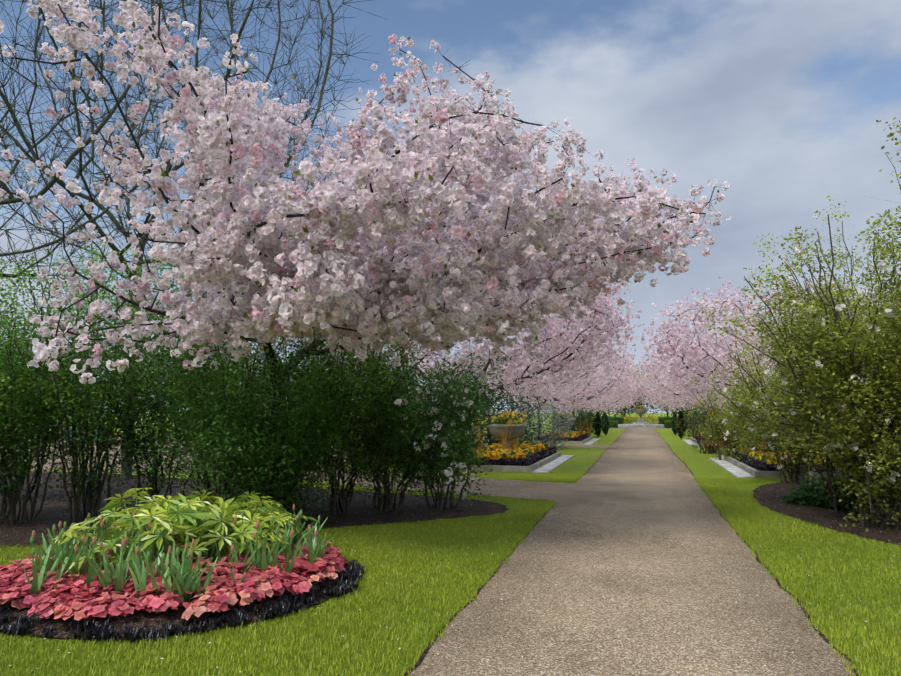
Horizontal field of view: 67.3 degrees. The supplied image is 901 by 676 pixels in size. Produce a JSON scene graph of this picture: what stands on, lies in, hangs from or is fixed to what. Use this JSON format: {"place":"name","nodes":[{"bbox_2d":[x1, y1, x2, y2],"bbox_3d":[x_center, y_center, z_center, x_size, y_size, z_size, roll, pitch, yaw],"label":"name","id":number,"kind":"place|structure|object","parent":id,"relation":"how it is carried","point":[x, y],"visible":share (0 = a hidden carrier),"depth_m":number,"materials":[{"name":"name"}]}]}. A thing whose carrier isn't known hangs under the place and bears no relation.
{"place":"outdoors","nodes":[
{"label":"outdoors","id":0,"kind":"place"},
{"bbox_2d":[0,413,900,675],"bbox_3d":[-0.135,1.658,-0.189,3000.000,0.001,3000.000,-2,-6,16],"label":"ground","id":1,"kind":"structure","parent":0,"point":[697,460],"depth_m":6.00,"materials":[{"name":"green plant"}]},
{"bbox_2d":[0,310,103,498],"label":"shrub","id":2,"kind":"object","parent":1,"relation":"on","point":[40,410],"depth_m":13.08,"materials":[{"name":"green plant"}]},
{"bbox_2d":[0,260,130,524],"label":"shrub","id":3,"kind":"object","parent":1,"relation":"on","point":[54,412],"depth_m":10.12,"materials":[{"name":"green plant"}]},
{"bbox_2d":[0,244,139,492],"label":"shrub","id":4,"kind":"object","parent":1,"relation":"on","point":[20,378],"depth_m":9.83,"materials":[{"name":"green plant"}]},
{"bbox_2d":[0,0,225,311],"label":"bare tree","id":5,"kind":"object","parent":1,"relation":"on","point":[11,199],"visible":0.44,"depth_m":14.95,"materials":[{"name":"brown plant"}]},
{"bbox_2d":[43,288,260,513],"bbox_3d":[-4.763,0.856,10.887,3.256,4.080,3.545,-2,-6,16],"label":"shrub","id":6,"kind":"object","parent":1,"relation":"on","point":[146,430],"depth_m":10.53,"materials":[{"name":"green plant"}]},
{"bbox_2d":[0,550,351,637],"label":"bed soil","id":7,"kind":"structure","parent":1,"relation":"on","point":[153,618],"depth_m":5.30,"materials":[{"name":"brown soil"}]},
{"bbox_2d":[4,499,331,606],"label":"tulips","id":8,"kind":"object","parent":7,"relation":"on","point":[185,578],"visible":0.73,"depth_m":5.83,"materials":[{"name":"green plant"}]},
{"bbox_2d":[0,532,349,620],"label":"heuchera","id":9,"kind":"object","parent":7,"relation":"on","point":[67,597],"visible":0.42,"depth_m":5.55,"materials":[{"name":"red plant"}]},
{"bbox_2d":[0,553,370,641],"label":"mondo grass","id":10,"kind":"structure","parent":7,"relation":"on","point":[352,572],"depth_m":5.23,"materials":[{"name":"black plant"}]},
{"bbox_2d":[52,488,319,574],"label":"leafy plants","id":11,"kind":"object","parent":7,"relation":"on","point":[183,519],"visible":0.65,"depth_m":6.51,"materials":[{"name":"green plant"}]},
{"bbox_2d":[18,436,347,469],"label":"path","id":12,"kind":"structure","parent":1,"relation":"on","point":[66,457],"depth_m":23.82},
{"bbox_2d":[83,52,294,420],"bbox_3d":[-13.040,-4.459,34.079,11.006,19.723,10.866,0,-6,-3],"label":"bare tree","id":13,"kind":"object","parent":1,"relation":"on","point":[152,165],"visible":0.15,"depth_m":33.27,"materials":[{"name":"brown wood"}]},
{"bbox_2d":[0,0,387,479],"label":"bare tree","id":14,"kind":"object","parent":1,"relation":"on","point":[230,10],"visible":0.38,"depth_m":17.36,"materials":[{"name":"brown plant"}]},
{"bbox_2d":[90,263,349,506],"bbox_3d":[-3.683,0.773,11.550,4.264,4.417,4.343,-2,-6,16],"label":"shrub","id":15,"kind":"object","parent":1,"relation":"on","point":[257,357],"depth_m":10.87,"materials":[{"name":"plant"}]},
{"bbox_2d":[93,283,359,520],"bbox_3d":[-2.932,0.859,9.665,3.684,3.811,3.649,-2,-6,16],"label":"shrub","id":16,"kind":"object","parent":1,"relation":"on","point":[268,439],"depth_m":9.34,"materials":[{"name":"green plant"}]},
{"bbox_2d":[0,471,508,545],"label":"mulch","id":17,"kind":"object","parent":1,"relation":"on","point":[54,510],"visible":0.4,"depth_m":11.56,"materials":[{"name":"brown soil"}]},
{"bbox_2d":[0,219,219,522],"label":"shrub","id":18,"kind":"object","parent":17,"relation":"on","point":[80,317],"depth_m":10.51,"materials":[{"name":"green plant"}]},
{"bbox_2d":[133,312,409,517],"bbox_3d":[-2.657,1.230,11.187,4.125,3.395,4.502,-2,-6,16],"label":"shrub","id":19,"kind":"object","parent":17,"relation":"on","point":[310,418],"depth_m":10.56,"materials":[{"name":"green plant"}]},
{"bbox_2d":[193,338,361,495],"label":"shrub","id":20,"kind":"object","parent":17,"relation":"on","point":[265,402],"depth_m":13.03,"materials":[{"name":"plant"}]},
{"bbox_2d":[340,337,518,510],"bbox_3d":[-0.475,1.445,12.005,3.274,3.132,3.504,-2,-6,16],"label":"flowering shrub","id":21,"kind":"object","parent":17,"relation":"on","point":[450,457],"depth_m":11.47,"materials":[{"name":"green plant"}]},
{"bbox_2d":[264,118,373,382],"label":"bare tree","id":22,"kind":"object","parent":1,"relation":"on","point":[307,145],"visible":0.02,"depth_m":47.40,"materials":[{"name":"brown wood"}]},
{"bbox_2d":[272,330,441,514],"bbox_3d":[-1.561,1.085,11.548,3.515,3.796,3.717,-2,-6,16],"label":"shrub","id":23,"kind":"object","parent":1,"relation":"on","point":[353,436],"depth_m":10.97,"materials":[{"name":"green plant"}]},
{"bbox_2d":[0,0,730,506],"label":"cherry","id":24,"kind":"object","parent":1,"relation":"on","point":[338,226],"depth_m":7.71,"materials":[{"name":"pink plant"}]},
{"bbox_2d":[0,2,718,377],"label":"cherry tree branches","id":25,"kind":"object","parent":24,"relation":"attached to","point":[430,178],"visible":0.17,"depth_m":7.66,"materials":[{"name":"plant"}]},
{"bbox_2d":[120,440,618,447],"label":"cross path","id":26,"kind":"structure","parent":1,"relation":"on","point":[559,446],"depth_m":32.84,"materials":[{"name":"grey gravel"}]},
{"bbox_2d":[0,328,762,419],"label":"trees","id":27,"kind":"object","parent":1,"relation":"on","point":[632,407],"depth_m":178.25,"materials":[{"name":"green plant"}]},
{"bbox_2d":[68,396,684,418],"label":"trunks","id":28,"kind":"object","parent":27,"relation":"attached to","point":[599,411],"visible":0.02,"depth_m":189.13,"materials":[{"name":"brown plant"}]},
{"bbox_2d":[148,469,619,502],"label":"side path","id":29,"kind":"structure","parent":1,"relation":"on","point":[569,492],"depth_m":14.81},
{"bbox_2d":[314,332,510,510],"bbox_3d":[-0.792,1.343,11.770,3.687,3.300,3.270,-2,-6,16],"label":"shrub","id":30,"kind":"object","parent":1,"relation":"on","point":[403,469],"depth_m":11.27,"materials":[{"name":"green plant"}]},
{"bbox_2d":[293,244,646,463],"bbox_3d":[0.349,0.273,19.982,10.477,7.245,9.933,-2,-6,16],"label":"cherry","id":31,"kind":"object","parent":1,"relation":"on","point":[604,326],"depth_m":18.84,"materials":[{"name":"pink plant"}]},
{"bbox_2d":[404,504,553,675],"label":"edging","id":32,"kind":"object","parent":1,"relation":"on","point":[422,657],"visible":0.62,"depth_m":5.50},
{"bbox_2d":[442,452,561,472],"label":"flower bed kerb","id":33,"kind":"structure","parent":1,"relation":"on","point":[534,466],"depth_m":19.11,"materials":[{"name":"stone"}]},
{"bbox_2d":[476,453,554,465],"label":"flower bed soil","id":34,"kind":"structure","parent":33,"relation":"in","point":[520,465],"depth_m":20.27,"materials":[{"name":"brown soil"}]},
{"bbox_2d":[471,414,521,449],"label":"shrub","id":35,"kind":"object","parent":34,"relation":"on","point":[503,443],"visible":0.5,"depth_m":21.70,"materials":[{"name":"plant"}]},
{"bbox_2d":[488,424,525,449],"bbox_3d":[1.856,3.488,22.351,1.280,1.270,1.280,-2,-6,16],"label":"planter urn","id":36,"kind":"object","parent":34,"relation":"on","point":[517,431],"visible":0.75,"depth_m":21.97,"materials":[{"name":"stone"}]},
{"bbox_2d":[485,411,526,424],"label":"urn flowers","id":37,"kind":"object","parent":36,"relation":"in","point":[505,418],"visible":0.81,"depth_m":22.31,"materials":[{"name":"yellow plant"}]},
{"bbox_2d":[460,443,556,465],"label":"flowers","id":38,"kind":"object","parent":34,"relation":"on","point":[526,454],"visible":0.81,"depth_m":20.27,"materials":[{"name":"yellow plant"}]},
{"bbox_2d":[384,288,644,440],"bbox_3d":[2.589,0.968,30.934,12.146,8.248,11.433,-2,-6,16],"label":"cherry","id":39,"kind":"object","parent":1,"relation":"on","point":[574,378],"depth_m":29.87,"materials":[{"name":"pink plant"}]},
{"bbox_2d":[532,455,573,472],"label":"stone slab","id":40,"kind":"structure","parent":1,"relation":"on","point":[551,466],"depth_m":21.18,"materials":[{"name":"white stone"}]},
{"bbox_2d":[530,437,592,444],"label":"flower bed kerb","id":41,"kind":"structure","parent":1,"relation":"on","point":[582,442],"depth_m":35.30,"materials":[{"name":"stone"}]},
{"label":"flower bed soil","id":42,"kind":"structure","parent":41,"relation":"in","visible":0},
{"bbox_2d":[534,431,588,440],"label":"flowerbed plants","id":43,"kind":"object","parent":42,"relation":"on","point":[577,436],"visible":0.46,"depth_m":36.23,"materials":[{"name":"plant"}]},
{"bbox_2d":[555,419,574,431],"bbox_3d":[6.511,5.290,38.810,1.280,1.270,1.280,-2,-6,16],"label":"tazza","id":44,"kind":"object","parent":42,"relation":"on","point":[572,420],"visible":0.19,"depth_m":38.40,"materials":[{"name":"stone"}]},
{"bbox_2d":[555,412,572,418],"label":"flowers","id":45,"kind":"object","parent":44,"relation":"in","point":[569,416],"visible":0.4,"depth_m":38.76,"materials":[{"name":"yellow plant"}]},
{"bbox_2d":[560,413,592,436],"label":"shrub","id":46,"kind":"object","parent":42,"relation":"on","point":[580,431],"visible":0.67,"depth_m":38.37,"materials":[{"name":"plant"}]},
{"bbox_2d":[472,331,650,434],"bbox_3d":[6.329,2.710,39.673,10.386,6.688,9.261,-2,-6,16],"label":"cherry","id":47,"kind":"object","parent":1,"relation":"on","point":[584,400],"depth_m":38.39,"materials":[{"name":"pink plant"}]},
{"bbox_2d":[506,331,646,430],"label":"cherry","id":48,"kind":"object","parent":1,"relation":"on","point":[633,372],"depth_m":50.29,"materials":[{"name":"pink plant"}]},
{"bbox_2d":[474,427,688,428],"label":"cross path","id":49,"kind":"structure","parent":1,"relation":"on","point":[632,428],"depth_m":68.96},
{"bbox_2d":[335,358,845,457],"bbox_3d":[14.273,5.750,54.683,22.036,4.053,69.693,-2,-6,16],"label":"hedge","id":50,"kind":"object","parent":1,"relation":"on","point":[615,421],"visible":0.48,"depth_m":30.64,"materials":[{"name":"green plant"}]},
{"bbox_2d":[539,366,642,414],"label":"cherry","id":51,"kind":"object","parent":1,"relation":"on","point":[618,399],"depth_m":59.58,"materials":[{"name":"pink plant"}]},
{"bbox_2d":[583,439,599,444],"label":"stone slab","id":52,"kind":"structure","parent":1,"relation":"on","point":[591,441],"depth_m":36.72,"materials":[{"name":"white stone"}]},
{"bbox_2d":[577,429,625,479],"bbox_3d":[11.033,6.550,44.535,0.156,0.001,59.341,-2,-6,16],"label":"edging","id":53,"kind":"object","parent":1,"relation":"on","point":[599,458],"visible":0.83,"depth_m":23.66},
{"bbox_2d":[554,362,650,409],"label":"cherry","id":54,"kind":"object","parent":1,"relation":"on","point":[634,388],"depth_m":72.46,"materials":[{"name":"pink plant"}]},
{"bbox_2d":[583,385,640,413],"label":"cherry","id":55,"kind":"object","parent":1,"relation":"on","point":[626,404],"depth_m":88.22,"materials":[{"name":"pink plant"}]},
{"bbox_2d":[638,384,696,415],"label":"cherry","id":56,"kind":"object","parent":1,"relation":"on","point":[669,410],"depth_m":87.09,"materials":[{"name":"pink plant"}]},
{"bbox_2d":[633,360,718,415],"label":"cherry","id":57,"kind":"object","parent":1,"relation":"on","point":[651,394],"depth_m":72.34,"materials":[{"name":"pink plant"}]},
{"bbox_2d":[683,440,698,445],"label":"stone slab","id":58,"kind":"structure","parent":1,"relation":"on","point":[689,442],"depth_m":36.53,"materials":[{"name":"white stone"}]},
{"bbox_2d":[643,371,741,411],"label":"cherry","id":59,"kind":"object","parent":1,"relation":"on","point":[664,397],"depth_m":60.22,"materials":[{"name":"pink plant"}]},
{"bbox_2d":[675,405,733,453],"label":"shrub","id":60,"kind":"object","parent":1,"relation":"on","point":[706,429],"depth_m":27.62,"materials":[{"name":"green plant"}]},
{"bbox_2d":[631,331,780,414],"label":"cherry","id":61,"kind":"object","parent":1,"relation":"on","point":[666,391],"depth_m":49.78,"materials":[{"name":"pink plant"}]},
{"bbox_2d":[653,328,785,412],"bbox_3d":[16.468,2.459,37.881,9.844,6.796,9.026,-2,-6,16],"label":"cherry","id":62,"kind":"object","parent":1,"relation":"on","point":[686,391],"depth_m":37.61,"materials":[{"name":"pink plant"}]},
{"bbox_2d":[689,375,761,460],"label":"shrub","id":63,"kind":"object","parent":1,"relation":"on","point":[720,436],"depth_m":23.25,"materials":[{"name":"plant"}]},
{"bbox_2d":[709,458,754,478],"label":"stone slab","id":64,"kind":"structure","parent":1,"relation":"on","point":[734,470],"depth_m":19.50,"materials":[{"name":"white stone"}]},
{"bbox_2d":[719,361,783,459],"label":"shrub","id":65,"kind":"object","parent":1,"relation":"on","point":[731,406],"depth_m":20.66,"materials":[{"name":"green plant"}]},
{"bbox_2d":[635,274,900,402],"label":"cherry","id":66,"kind":"object","parent":1,"relation":"on","point":[695,356],"depth_m":27.63,"materials":[{"name":"pink plant"}]},
{"bbox_2d":[701,319,852,483],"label":"shrub","id":67,"kind":"object","parent":1,"relation":"on","point":[739,388],"depth_m":15.89,"materials":[{"name":"green plant"}]},
{"bbox_2d":[723,454,847,478],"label":"flower bed kerb","id":68,"kind":"structure","parent":1,"relation":"on","point":[753,471],"depth_m":17.22,"materials":[{"name":"stone"}]},
{"bbox_2d":[732,457,839,472],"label":"flower bed soil","id":69,"kind":"structure","parent":68,"relation":"in","point":[768,468],"depth_m":18.15,"materials":[{"name":"brown soil"}]},
{"bbox_2d":[755,439,813,453],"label":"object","id":70,"kind":"object","parent":69,"relation":"on","point":[763,448],"visible":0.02,"depth_m":20.07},
{"bbox_2d":[732,446,841,472],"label":"flowers","id":71,"kind":"object","parent":69,"relation":"on","point":[757,463],"visible":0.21,"depth_m":18.38,"materials":[{"name":"plant"}]},
{"bbox_2d":[753,480,900,544],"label":"mulch","id":72,"kind":"object","parent":1,"relation":"on","point":[765,495],"visible":0.4,"depth_m":11.00,"materials":[{"name":"brown soil"}]},
{"bbox_2d":[690,214,900,532],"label":"shrub","id":73,"kind":"object","parent":72,"relation":"on","point":[856,427],"depth_m":9.70,"materials":[{"name":"green plant"}]},
{"bbox_2d":[753,117,900,504],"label":"shrub","id":74,"kind":"object","parent":72,"relation":"on","point":[799,320],"depth_m":9.63,"materials":[{"name":"green plant"}]},
{"bbox_2d":[779,472,898,516],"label":"perennials","id":75,"kind":"object","parent":72,"relation":"on","point":[811,496],"visible":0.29,"depth_m":12.10,"materials":[{"name":"green plant"}]},
{"bbox_2d":[0,0,900,412],"label":"sky","id":76,"kind":"structure","parent":0,"point":[781,102],"materials":[{"name":"blue"}]},
{"bbox_2d":[325,294,630,393],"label":"yellow cherry leaves","id":77,"kind":"object","parent":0,"point":[541,346],"visible":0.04,"depth_m":18.85,"materials":[{"name":"plant"}]},
{"bbox_2d":[407,429,855,675],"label":"path","id":78,"kind":"structure","parent":0,"point":[639,617],"depth_m":6.02,"materials":[{"name":"beige gravel"}]},
{"bbox_2d":[3,451,895,675],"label":"fallen petals","id":79,"kind":"object","parent":78,"relation":"on","point":[549,568],"visible":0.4,"depth_m":7.25,"materials":[{"name":"pink plant"}]},
{"bbox_2d":[655,429,860,675],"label":"edging","id":80,"kind":"object","parent":78,"relation":"on","point":[808,617],"visible":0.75,"depth_m":6.01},
{"bbox_2d":[618,427,664,427],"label":"plaza","id":81,"kind":"structure","parent":0,"point":[641,427],"depth_m":73.63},
{"bbox_2d":[618,422,663,426],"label":"stone step","id":82,"kind":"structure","parent":81,"relation":"on","point":[636,424],"depth_m":75.12,"materials":[{"name":"white stone"}]},
{"bbox_2d":[633,409,647,422],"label":"stone urn","id":83,"kind":"object","parent":82,"relation":"on","point":[640,412],"visible":1,"depth_m":76.09,"materials":[{"name":"stone"}]},
{"bbox_2d":[633,405,646,408],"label":"urn flowers","id":84,"kind":"object","parent":83,"relation":"in","point":[640,407],"visible":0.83,"depth_m":76.42,"materials":[{"name":"plant"}]},
{"bbox_2d":[719,275,900,512],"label":"shrub","id":85,"kind":"object","parent":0,"point":[789,379],"depth_m":11.79,"materials":[{"name":"green plant"}]},
{"bbox_2d":[799,213,900,446],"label":"shrub","id":86,"kind":"object","parent":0,"point":[873,274],"depth_m":15.70,"materials":[{"name":"green plant"}]},
{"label":"cypress trunks","id":87,"kind":"object","parent":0,"visible":0},
{"bbox_2d":[594,411,686,437],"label":"conical evergreen shrubs","id":88,"kind":"object","parent":87,"relation":"on","point":[680,432],"visible":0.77,"depth_m":44.59,"materials":[{"name":"green plant"}]}
]}

